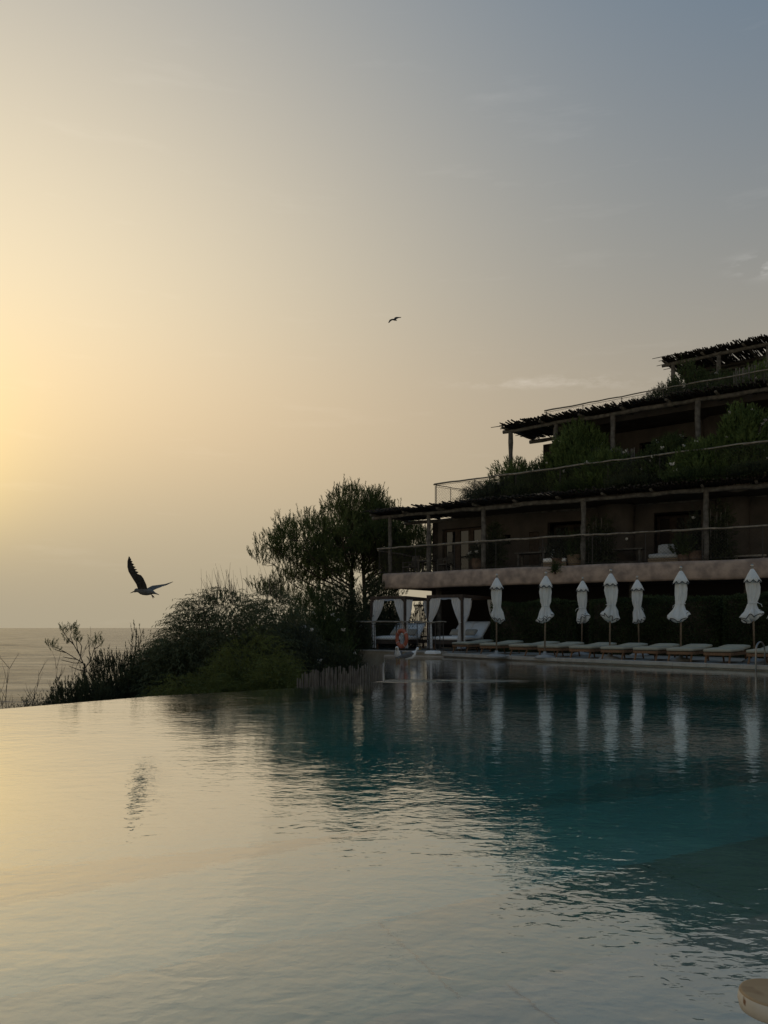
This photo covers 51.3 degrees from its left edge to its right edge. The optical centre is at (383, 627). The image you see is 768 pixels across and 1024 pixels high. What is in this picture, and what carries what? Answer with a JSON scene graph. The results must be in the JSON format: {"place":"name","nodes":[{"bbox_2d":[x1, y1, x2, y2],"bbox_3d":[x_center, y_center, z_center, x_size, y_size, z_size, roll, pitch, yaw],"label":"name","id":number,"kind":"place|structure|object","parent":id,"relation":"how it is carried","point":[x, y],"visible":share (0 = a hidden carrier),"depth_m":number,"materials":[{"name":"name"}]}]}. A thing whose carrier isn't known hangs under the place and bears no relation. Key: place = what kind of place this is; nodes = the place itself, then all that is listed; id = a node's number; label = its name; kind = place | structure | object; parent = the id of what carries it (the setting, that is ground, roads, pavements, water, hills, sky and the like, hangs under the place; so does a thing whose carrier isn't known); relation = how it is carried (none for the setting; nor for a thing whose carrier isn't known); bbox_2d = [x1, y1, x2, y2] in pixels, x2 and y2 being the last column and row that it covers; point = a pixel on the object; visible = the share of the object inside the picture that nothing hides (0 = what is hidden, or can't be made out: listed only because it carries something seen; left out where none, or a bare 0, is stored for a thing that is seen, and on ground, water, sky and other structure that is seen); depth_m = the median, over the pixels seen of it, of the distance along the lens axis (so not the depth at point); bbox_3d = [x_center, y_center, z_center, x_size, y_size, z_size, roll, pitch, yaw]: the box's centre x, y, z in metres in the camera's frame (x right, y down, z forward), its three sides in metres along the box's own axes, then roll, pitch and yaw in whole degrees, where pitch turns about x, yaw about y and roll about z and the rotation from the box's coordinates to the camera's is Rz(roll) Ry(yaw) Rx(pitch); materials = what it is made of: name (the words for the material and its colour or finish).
{"place":"outdoors","nodes":[
{"label":"outdoors","id":0,"kind":"place"},
{"bbox_2d":[66,646,147,699],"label":"shrub","id":1,"kind":"object","parent":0,"point":[106,672],"visible":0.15,"depth_m":19.87,"materials":[{"name":"green plant"}]},
{"bbox_2d":[127,557,171,597],"bbox_3d":[-4.083,-0.856,13.960,0.952,0.706,0.363,0,0,-42],"label":"gull","id":2,"kind":"object","parent":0,"point":[141,588],"visible":1,"depth_m":13.79,"materials":[{"name":"grey"}]},
{"bbox_2d":[0,628,426,708],"bbox_3d":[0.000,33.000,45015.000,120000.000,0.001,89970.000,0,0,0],"label":"sea","id":3,"kind":"structure","parent":0,"point":[29,647],"depth_m":982.60,"materials":[{"name":"grey liquid"}]},
{"bbox_2d":[0,656,767,1023],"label":"pool water","id":4,"kind":"structure","parent":0,"point":[442,840],"depth_m":3.58,"materials":[{"name":"teal liquid"}]},
{"bbox_2d":[395,647,420,661],"bbox_3d":[0.675,0.791,22.405,0.736,0.489,0.227,0,0,-6],"label":"gull","id":5,"kind":"object","parent":4,"relation":"on","point":[408,656],"visible":0.95,"depth_m":22.33,"materials":[{"name":"grey"}]},
{"bbox_2d":[0,0,767,627],"label":"sky","id":6,"kind":"structure","parent":0,"point":[216,216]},
{"bbox_2d":[376,647,767,670],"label":"pool deck","id":7,"kind":"structure","parent":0,"point":[696,659],"depth_m":24.10,"materials":[{"name":"stone"}]},
{"bbox_2d":[346,574,421,648],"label":"shrub","id":8,"kind":"object","parent":7,"relation":"on","point":[388,614],"visible":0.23,"depth_m":34.44,"materials":[{"name":"green plant"}]},
{"bbox_2d":[370,596,426,649],"bbox_3d":[0.709,-0.189,32.934,1.592,2.118,2.836,0,0,24],"label":"cabana bed","id":9,"kind":"object","parent":7,"relation":"on","point":[403,605],"visible":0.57,"depth_m":31.89,"materials":[{"name":"white fabric"}]},
{"bbox_2d":[414,603,426,646],"bbox_3d":[1.750,-0.124,36.416,0.750,2.048,0.077,0,0,0],"label":"picket screen","id":10,"kind":"object","parent":7,"relation":"on","point":[420,605],"visible":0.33,"depth_m":36.38,"materials":[{"name":"wood"}]},
{"bbox_2d":[426,594,494,650],"bbox_3d":[3.140,-0.199,32.076,1.622,2.138,3.136,0,0,32],"label":"cabana bed","id":11,"kind":"object","parent":7,"relation":"on","point":[461,604],"visible":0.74,"depth_m":31.05,"materials":[{"name":"white fabric"}]},
{"bbox_2d":[452,639,494,652],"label":"sun lounger","id":12,"kind":"object","parent":7,"relation":"on","point":[474,643],"visible":0.81,"depth_m":28.79,"materials":[{"name":"fabric"}]},
{"bbox_2d":[479,640,523,653],"bbox_3d":[4.058,0.677,27.493,0.660,0.467,2.004,0,0,36],"label":"sun lounger","id":13,"kind":"object","parent":7,"relation":"on","point":[503,644],"visible":0.84,"depth_m":26.90,"materials":[{"name":"fabric"}]},
{"bbox_2d":[509,641,559,655],"bbox_3d":[4.862,0.677,25.762,0.660,0.467,2.004,0,0,44],"label":"sun lounger","id":14,"kind":"object","parent":7,"relation":"on","point":[525,646],"visible":0.64,"depth_m":25.18,"materials":[{"name":"fabric"}]},
{"bbox_2d":[490,596,589,652],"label":"clipped hedge","id":15,"kind":"object","parent":7,"relation":"on","point":[521,624],"visible":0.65,"depth_m":28.87,"materials":[{"name":"green plant"}]},
{"bbox_2d":[534,572,554,657],"bbox_3d":[4.750,-0.375,23.520,0.600,2.550,0.600,2,-1,-39],"label":"parasol","id":16,"kind":"object","parent":7,"relation":"on","point":[546,613],"visible":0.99,"depth_m":23.46,"materials":[{"name":"fabric"}]},
{"bbox_2d":[537,642,583,656],"bbox_3d":[5.456,0.677,24.599,0.660,0.467,2.004,0,0,37],"label":"sun lounger","id":17,"kind":"object","parent":7,"relation":"on","point":[563,646],"visible":0.79,"depth_m":23.98,"materials":[{"name":"fabric"}]},
{"bbox_2d":[382,355,767,648],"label":"terraced hotel","id":18,"kind":"structure","parent":7,"relation":"on","point":[637,431],"depth_m":31.43,"materials":[{"name":"concrete"}]},
{"bbox_2d":[377,550,414,573],"bbox_3d":[0.599,-2.863,36.173,0.081,1.066,3.361,0,0,31],"label":"railing","id":19,"kind":"object","parent":18,"relation":"on","point":[393,553],"visible":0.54,"depth_m":36.09,"materials":[{"name":"metal"}]},
{"bbox_2d":[416,560,436,571],"bbox_3d":[1.881,-2.625,35.442,0.800,0.700,0.600,0,0,29],"label":"terrace table","id":20,"kind":"object","parent":18,"relation":"on","point":[433,561],"visible":0.44,"depth_m":35.43,"materials":[{"name":"brown wood"}]},
{"bbox_2d":[437,552,453,570],"bbox_3d":[2.640,-2.744,34.146,0.595,0.944,0.524,0,0,36],"label":"terrace chair","id":21,"kind":"object","parent":18,"relation":"on","point":[450,558],"visible":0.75,"depth_m":34.03,"materials":[{"name":"brown wood"}]},
{"bbox_2d":[433,484,465,503],"bbox_3d":[3.317,-5.624,35.159,3.024,1.047,0.058,0,0,-37],"label":"railing","id":22,"kind":"object","parent":18,"relation":"on","point":[454,489],"visible":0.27,"depth_m":34.69,"materials":[{"name":"metal"}]},
{"bbox_2d":[449,479,497,519],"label":"terrace shrub","id":23,"kind":"object","parent":18,"relation":"on","point":[464,496],"visible":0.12,"depth_m":34.10,"materials":[{"name":"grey plant"}]},
{"bbox_2d":[465,540,490,568],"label":"pot plant","id":24,"kind":"object","parent":18,"relation":"on","point":[477,556],"visible":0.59,"depth_m":32.37,"materials":[{"name":"green plant"}]},
{"bbox_2d":[465,477,518,498],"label":"oleander","id":25,"kind":"object","parent":18,"relation":"on","point":[486,490],"visible":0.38,"depth_m":32.44,"materials":[{"name":"green plant"}]},
{"bbox_2d":[480,518,511,568],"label":"climbing plant","id":26,"kind":"object","parent":18,"relation":"on","point":[493,535],"visible":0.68,"depth_m":32.28,"materials":[{"name":"green plant"}]},
{"bbox_2d":[485,455,537,495],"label":"oleander","id":27,"kind":"object","parent":18,"relation":"on","point":[518,468],"visible":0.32,"depth_m":32.88,"materials":[{"name":"green plant"}]},
{"bbox_2d":[499,475,559,496],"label":"terrace shrub","id":28,"kind":"object","parent":18,"relation":"on","point":[517,489],"visible":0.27,"depth_m":31.45,"materials":[{"name":"green plant"}]},
{"bbox_2d":[515,551,549,566],"bbox_3d":[5.989,-2.645,32.105,1.300,0.740,0.700,0,0,29],"label":"terrace table","id":29,"kind":"object","parent":18,"relation":"on","point":[527,553],"visible":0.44,"depth_m":32.05,"materials":[{"name":"brown wood"}]},
{"bbox_2d":[529,532,538,564],"bbox_3d":[6.286,-3.130,33.407,0.414,1.700,0.060,0,0,30],"label":"shutter door","id":30,"kind":"structure","parent":18,"relation":"in","point":[532,546],"depth_m":33.37,"materials":[{"name":"brown wood"}]},
{"bbox_2d":[517,451,566,491],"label":"oleander","id":31,"kind":"object","parent":18,"relation":"on","point":[534,475],"visible":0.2,"depth_m":31.66,"materials":[{"name":"green plant"}]},
{"bbox_2d":[543,551,568,566],"bbox_3d":[6.725,-2.685,31.111,0.950,0.780,0.800,0,0,29],"label":"terrace sofa","id":32,"kind":"object","parent":18,"relation":"on","point":[545,560],"visible":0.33,"depth_m":30.84,"materials":[{"name":"fabric"}]},
{"bbox_2d":[547,560,564,573],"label":"trailing plant","id":33,"kind":"object","parent":18,"relation":"hanging from","point":[555,567],"visible":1,"depth_m":30.01,"materials":[{"name":"green plant"}]},
{"bbox_2d":[544,524,569,565],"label":"pot plant","id":34,"kind":"object","parent":18,"relation":"on","point":[556,558],"visible":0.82,"depth_m":30.67,"materials":[{"name":"green plant"}]},
{"bbox_2d":[361,474,767,572],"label":"pergola","id":35,"kind":"object","parent":18,"relation":"on","point":[436,512],"visible":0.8,"depth_m":30.46,"materials":[{"name":"brown wood"}]},
{"bbox_2d":[377,524,767,572],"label":"railing","id":36,"kind":"object","parent":18,"relation":"on","point":[589,535],"visible":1,"depth_m":29.74,"materials":[{"name":"metal"}]},
{"bbox_2d":[556,527,589,565],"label":"pot plant","id":37,"kind":"object","parent":18,"relation":"on","point":[575,554],"visible":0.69,"depth_m":30.36,"materials":[{"name":"green plant"}]},
{"bbox_2d":[549,477,603,492],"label":"terrace shrub","id":38,"kind":"object","parent":18,"relation":"on","point":[564,486],"visible":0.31,"depth_m":30.31,"materials":[{"name":"green plant"}]},
{"bbox_2d":[539,415,622,491],"bbox_3d":[8.045,-6.671,31.613,4.106,3.538,2.668,0,0,0],"label":"oleander","id":39,"kind":"object","parent":18,"relation":"on","point":[565,448],"visible":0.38,"depth_m":31.13,"materials":[{"name":"green plant"}]},
{"bbox_2d":[577,513,620,564],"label":"climbing plant","id":40,"kind":"object","parent":18,"relation":"on","point":[597,553],"visible":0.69,"depth_m":30.19,"materials":[{"name":"green plant"}]},
{"bbox_2d":[434,440,767,503],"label":"railing","id":41,"kind":"object","parent":18,"relation":"on","point":[558,468],"visible":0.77,"depth_m":29.85,"materials":[{"name":"metal"}]},
{"bbox_2d":[568,444,638,490],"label":"oleander","id":42,"kind":"object","parent":18,"relation":"on","point":[599,456],"visible":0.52,"depth_m":30.01,"materials":[{"name":"green plant"}]},
{"bbox_2d":[610,548,644,562],"bbox_3d":[9.249,-2.635,30.364,1.200,0.720,0.500,0,0,29],"label":"terrace table","id":43,"kind":"object","parent":18,"relation":"on","point":[639,554],"visible":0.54,"depth_m":30.20,"materials":[{"name":"brown wood"}]},
{"bbox_2d":[491,377,767,466],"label":"pergola","id":44,"kind":"object","parent":18,"relation":"on","point":[532,429],"visible":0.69,"depth_m":30.63,"materials":[{"name":"brown wood"}]},
{"bbox_2d":[604,461,658,486],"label":"terrace shrub","id":45,"kind":"object","parent":18,"relation":"on","point":[630,467],"visible":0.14,"depth_m":29.42,"materials":[{"name":"green plant"}]},
{"bbox_2d":[603,470,683,488],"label":"terrace shrub","id":46,"kind":"object","parent":18,"relation":"on","point":[622,480],"visible":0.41,"depth_m":28.80,"materials":[{"name":"green plant"}]},
{"bbox_2d":[544,369,767,413],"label":"railing","id":47,"kind":"object","parent":18,"relation":"on","point":[711,380],"visible":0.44,"depth_m":31.70,"materials":[{"name":"wood"}]},
{"bbox_2d":[627,429,693,485],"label":"oleander","id":48,"kind":"object","parent":18,"relation":"on","point":[666,445],"visible":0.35,"depth_m":28.81,"materials":[{"name":"green plant"}]},
{"bbox_2d":[648,544,677,561],"bbox_3d":[10.361,-2.685,29.217,1.250,0.780,0.800,0,0,26],"label":"terrace sofa","id":49,"kind":"object","parent":18,"relation":"on","point":[669,557],"visible":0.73,"depth_m":29.01,"materials":[{"name":"fabric"}]},
{"bbox_2d":[646,379,687,399],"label":"terrace shrub","id":50,"kind":"object","parent":18,"relation":"on","point":[670,390],"visible":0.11,"depth_m":32.97,"materials":[{"name":"green plant"}]},
{"bbox_2d":[667,532,696,560],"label":"pot plant","id":51,"kind":"object","parent":18,"relation":"on","point":[679,551],"visible":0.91,"depth_m":28.42,"materials":[{"name":"green plant"}]},
{"bbox_2d":[678,505,703,560],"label":"pot plant","id":52,"kind":"object","parent":18,"relation":"on","point":[696,553],"visible":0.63,"depth_m":28.34,"materials":[{"name":"green plant"}]},
{"bbox_2d":[666,354,720,395],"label":"terrace shrub","id":53,"kind":"object","parent":18,"relation":"on","point":[689,378],"visible":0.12,"depth_m":33.16,"materials":[{"name":"green plant"}]},
{"bbox_2d":[657,463,740,485],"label":"terrace shrub","id":54,"kind":"object","parent":18,"relation":"on","point":[675,475],"visible":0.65,"depth_m":27.26,"materials":[{"name":"green plant"}]},
{"bbox_2d":[664,433,739,486],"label":"oleander","id":55,"kind":"object","parent":18,"relation":"on","point":[690,458],"visible":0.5,"depth_m":27.60,"materials":[{"name":"green plant"}]},
{"bbox_2d":[652,334,767,380],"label":"pergola","id":56,"kind":"object","parent":18,"relation":"on","point":[716,356],"visible":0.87,"depth_m":35.27,"materials":[{"name":"brown wood"}]},
{"bbox_2d":[695,366,741,394],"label":"terrace shrub","id":57,"kind":"object","parent":18,"relation":"on","point":[715,375],"visible":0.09,"depth_m":32.25,"materials":[{"name":"green plant"}]},
{"bbox_2d":[697,497,741,560],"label":"climbing plant","id":58,"kind":"object","parent":18,"relation":"on","point":[722,519],"visible":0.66,"depth_m":28.17,"materials":[{"name":"green plant"}]},
{"bbox_2d":[710,398,767,483],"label":"oleander","id":59,"kind":"object","parent":18,"relation":"on","point":[734,430],"visible":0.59,"depth_m":27.27,"materials":[{"name":"green plant"}]},
{"bbox_2d":[726,355,767,386],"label":"terrace shrub","id":60,"kind":"object","parent":18,"relation":"on","point":[763,367],"visible":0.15,"depth_m":30.91,"materials":[{"name":"green plant"}]},
{"bbox_2d":[733,361,767,386],"bbox_3d":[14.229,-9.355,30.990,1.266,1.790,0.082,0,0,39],"label":"shrub","id":61,"kind":"object","parent":18,"relation":"on","point":[743,371],"visible":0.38,"depth_m":31.10,"materials":[{"name":"plant"}]},
{"bbox_2d":[755,407,767,461],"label":"oleander","id":62,"kind":"object","parent":18,"relation":"on","point":[766,421],"visible":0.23,"depth_m":27.09,"materials":[{"name":"green plant"}]},
{"bbox_2d":[572,577,590,655],"bbox_3d":[6.450,-0.375,25.992,0.605,2.550,0.601,1,0,21],"label":"parasol","id":63,"kind":"object","parent":7,"relation":"on","point":[583,615],"visible":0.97,"depth_m":25.91,"materials":[{"name":"fabric"}]},
{"bbox_2d":[569,642,616,658],"bbox_3d":[6.205,0.677,23.681,0.660,0.467,2.004,0,0,38],"label":"sun lounger","id":64,"kind":"object","parent":7,"relation":"on","point":[592,647],"visible":0.78,"depth_m":23.05,"materials":[{"name":"fabric"}]},
{"bbox_2d":[442,653,767,669],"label":"pool coping","id":65,"kind":"object","parent":7,"relation":"on","point":[717,665],"visible":0.91,"depth_m":21.18,"materials":[{"name":"stone"}]},
{"bbox_2d":[487,574,505,657],"bbox_3d":[3.451,-0.375,24.475,0.600,2.550,0.600,0,1,13],"label":"parasol","id":66,"kind":"object","parent":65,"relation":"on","point":[497,612],"visible":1,"depth_m":24.36,"materials":[{"name":"fabric"}]},
{"bbox_2d":[599,569,620,659],"bbox_3d":[6.376,-0.375,22.497,0.613,2.550,0.600,1,0,7],"label":"parasol","id":67,"kind":"object","parent":7,"relation":"on","point":[610,613],"visible":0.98,"depth_m":22.41,"materials":[{"name":"fabric"}]},
{"bbox_2d":[600,643,647,659],"bbox_3d":[6.883,0.677,22.853,0.660,0.467,2.004,0,0,37],"label":"sun lounger","id":68,"kind":"object","parent":7,"relation":"on","point":[623,649],"visible":0.81,"depth_m":22.24,"materials":[{"name":"fabric"}]},
{"bbox_2d":[629,576,648,655],"bbox_3d":[8.089,-0.374,25.418,0.600,2.550,0.600,-1,-1,-10],"label":"parasol","id":69,"kind":"object","parent":7,"relation":"on","point":[637,589],"visible":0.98,"depth_m":25.31,"materials":[{"name":"fabric"}]},
{"bbox_2d":[633,643,679,660],"bbox_3d":[7.531,0.677,22.062,0.660,0.467,2.004,0,0,36],"label":"sun lounger","id":70,"kind":"object","parent":7,"relation":"on","point":[657,649],"visible":0.87,"depth_m":21.45,"materials":[{"name":"fabric"}]},
{"bbox_2d":[586,594,727,656],"bbox_3d":[8.933,-0.094,26.305,4.522,2.119,1.395,0,0,40],"label":"clipped hedge","id":71,"kind":"object","parent":7,"relation":"on","point":[702,623],"visible":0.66,"depth_m":25.77,"materials":[{"name":"green plant"}]},
{"bbox_2d":[667,566,692,661],"bbox_3d":[7.937,-0.375,21.439,0.661,2.550,0.711,0,-1,41],"label":"parasol","id":72,"kind":"object","parent":7,"relation":"on","point":[679,612],"visible":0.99,"depth_m":21.32,"materials":[{"name":"fabric"}]},
{"bbox_2d":[666,644,712,661],"bbox_3d":[8.156,0.677,21.298,0.660,0.467,2.004,0,0,36],"label":"sun lounger","id":73,"kind":"object","parent":7,"relation":"on","point":[690,649],"visible":0.92,"depth_m":20.70,"materials":[{"name":"fabric"}]},
{"bbox_2d":[703,644,750,663],"bbox_3d":[8.811,0.677,20.494,0.660,0.467,2.004,0,0,37],"label":"sun lounger","id":74,"kind":"object","parent":7,"relation":"on","point":[729,650],"visible":0.97,"depth_m":19.92,"materials":[{"name":"fabric"}]},
{"bbox_2d":[721,591,767,657],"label":"clipped hedge","id":75,"kind":"object","parent":7,"relation":"on","point":[736,630],"visible":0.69,"depth_m":23.88,"materials":[{"name":"green plant"}]},
{"bbox_2d":[739,564,763,662],"bbox_3d":[9.560,-0.374,20.714,0.632,2.550,0.666,-1,0,32],"label":"parasol","id":76,"kind":"object","parent":7,"relation":"on","point":[752,611],"visible":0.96,"depth_m":20.63,"materials":[{"name":"fabric"}]},
{"bbox_2d":[746,646,767,663],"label":"sun lounger","id":77,"kind":"object","parent":7,"relation":"on","point":[751,652],"visible":0.84,"depth_m":19.02,"materials":[{"name":"fabric"}]},
{"bbox_2d":[755,641,765,670],"bbox_3d":[8.854,1.055,18.323,0.477,1.490,0.488,0,0,-39],"label":"pool ladder","id":78,"kind":"object","parent":7,"relation":"attached to","point":[756,654],"visible":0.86,"depth_m":18.40,"materials":[{"name":"silver metal"}]},
{"bbox_2d":[383,655,767,680],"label":"pool wall","id":79,"kind":"structure","parent":0,"point":[569,662],"depth_m":21.95,"materials":[{"name":"stone"}]},
{"bbox_2d":[737,978,767,1023],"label":"round table","id":80,"kind":"object","parent":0,"point":[752,995],"visible":1,"depth_m":1.13,"materials":[{"name":"stone"}]},
{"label":"hillside","id":81,"kind":"structure","parent":0,"visible":0},
{"bbox_2d":[0,655,35,708],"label":"bare bush","id":82,"kind":"object","parent":81,"relation":"on","point":[6,689],"visible":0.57,"depth_m":16.38,"materials":[{"name":"plant"}]},
{"bbox_2d":[17,690,62,706],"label":"shrub","id":83,"kind":"object","parent":81,"relation":"on","point":[28,705],"visible":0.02,"depth_m":17.39,"materials":[{"name":"green plant"}]},
{"bbox_2d":[23,662,61,705],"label":"bare bush","id":84,"kind":"object","parent":81,"relation":"on","point":[36,689],"visible":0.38,"depth_m":17.06,"materials":[{"name":"plant"}]},
{"bbox_2d":[47,628,99,701],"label":"bare bush","id":85,"kind":"object","parent":81,"relation":"on","point":[75,670],"visible":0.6,"depth_m":18.62,"materials":[{"name":"plant"}]},
{"bbox_2d":[45,620,103,672],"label":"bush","id":86,"kind":"object","parent":81,"relation":"on","point":[75,626],"visible":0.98,"depth_m":20.49,"materials":[{"name":"green plant"}]},
{"bbox_2d":[39,673,120,705],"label":"shrub","id":87,"kind":"object","parent":81,"relation":"on","point":[61,691],"visible":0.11,"depth_m":18.29,"materials":[{"name":"green plant"}]},
{"bbox_2d":[120,619,150,694],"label":"shrub","id":88,"kind":"object","parent":81,"relation":"on","point":[131,648],"visible":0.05,"depth_m":20.45,"materials":[{"name":"green plant"}]},
{"bbox_2d":[111,594,250,697],"bbox_3d":[-5.006,1.070,20.636,4.459,4.282,4.187,0,0,0],"label":"shrub","id":89,"kind":"object","parent":81,"relation":"on","point":[147,666],"visible":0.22,"depth_m":20.00,"materials":[{"name":"green plant"}]},
{"bbox_2d":[137,667,256,696],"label":"shrub","id":90,"kind":"object","parent":81,"relation":"on","point":[188,689],"visible":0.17,"depth_m":16.59,"materials":[{"name":"green plant"}]},
{"bbox_2d":[126,564,321,693],"bbox_3d":[-4.314,0.662,21.519,6.169,4.835,5.019,0,0,0],"label":"shrub","id":91,"kind":"object","parent":81,"relation":"on","point":[210,600],"visible":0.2,"depth_m":20.79,"materials":[{"name":"green plant"}]},
{"bbox_2d":[190,623,308,691],"bbox_3d":[-3.017,1.224,17.934,3.226,2.687,2.934,0,0,0],"label":"shrub","id":92,"kind":"object","parent":81,"relation":"on","point":[232,671],"visible":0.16,"depth_m":17.79,"materials":[{"name":"green plant"}]},
{"bbox_2d":[242,651,311,690],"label":"shrub","id":93,"kind":"object","parent":81,"relation":"on","point":[275,683],"visible":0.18,"depth_m":16.86,"materials":[{"name":"green plant"}]},
{"bbox_2d":[228,566,346,682],"bbox_3d":[-3.097,0.486,22.971,4.863,4.544,4.375,0,0,0],"label":"shrub","id":94,"kind":"object","parent":81,"relation":"on","point":[298,616],"visible":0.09,"depth_m":22.68,"materials":[{"name":"green plant"}]},
{"bbox_2d":[263,618,328,685],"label":"shrub","id":95,"kind":"object","parent":81,"relation":"on","point":[301,632],"visible":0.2,"depth_m":21.72,"materials":[{"name":"green plant"}]},
{"bbox_2d":[282,579,359,671],"bbox_3d":[-2.440,0.258,27.099,3.526,3.815,3.087,0,0,0],"label":"oleander","id":96,"kind":"object","parent":81,"relation":"on","point":[331,627],"visible":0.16,"depth_m":26.69,"materials":[{"name":"green plant"}]},
{"bbox_2d":[308,636,366,685],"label":"shrub","id":97,"kind":"object","parent":81,"relation":"on","point":[337,657],"visible":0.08,"depth_m":22.74,"materials":[{"name":"green plant"}]},
{"bbox_2d":[245,473,432,618],"bbox_3d":[-1.830,-2.570,38.796,9.789,9.546,7.047,0,0,-15],"label":"pine tree","id":98,"kind":"object","parent":81,"relation":"on","point":[366,538],"visible":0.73,"depth_m":37.85,"materials":[{"name":"green plant"}]},
{"bbox_2d":[297,663,382,687],"bbox_3d":[-0.852,1.495,15.555,1.719,1.610,0.084,0,0,-14],"label":"stake fence","id":99,"kind":"object","parent":81,"relation":"on","point":[352,675],"visible":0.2,"depth_m":15.54,"materials":[{"name":"brown wood"}]},
{"bbox_2d":[309,579,377,675],"bbox_3d":[-1.719,0.091,30.516,3.339,3.949,2.915,0,0,0],"label":"oleander","id":100,"kind":"object","parent":81,"relation":"on","point":[349,616],"visible":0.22,"depth_m":30.14,"materials":[{"name":"green plant"}]},
{"bbox_2d":[354,648,446,681],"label":"retaining wall","id":101,"kind":"structure","parent":81,"relation":"on","point":[371,657],"depth_m":29.27,"materials":[{"name":"stone"}]},
{"bbox_2d":[351,621,445,650],"bbox_3d":[0.431,0.281,28.890,4.418,1.077,0.092,0,0,39],"label":"railing","id":102,"kind":"object","parent":101,"relation":"on","point":[419,623],"visible":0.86,"depth_m":28.42,"materials":[{"name":"metal"}]},
{"bbox_2d":[395,621,407,647],"bbox_3d":[0.638,0.240,28.600,0.124,1.006,0.716,0,0,-36],"label":"life ring","id":103,"kind":"object","parent":102,"relation":"hanging from","point":[405,643],"visible":1,"depth_m":28.53,"materials":[{"name":"orange"}]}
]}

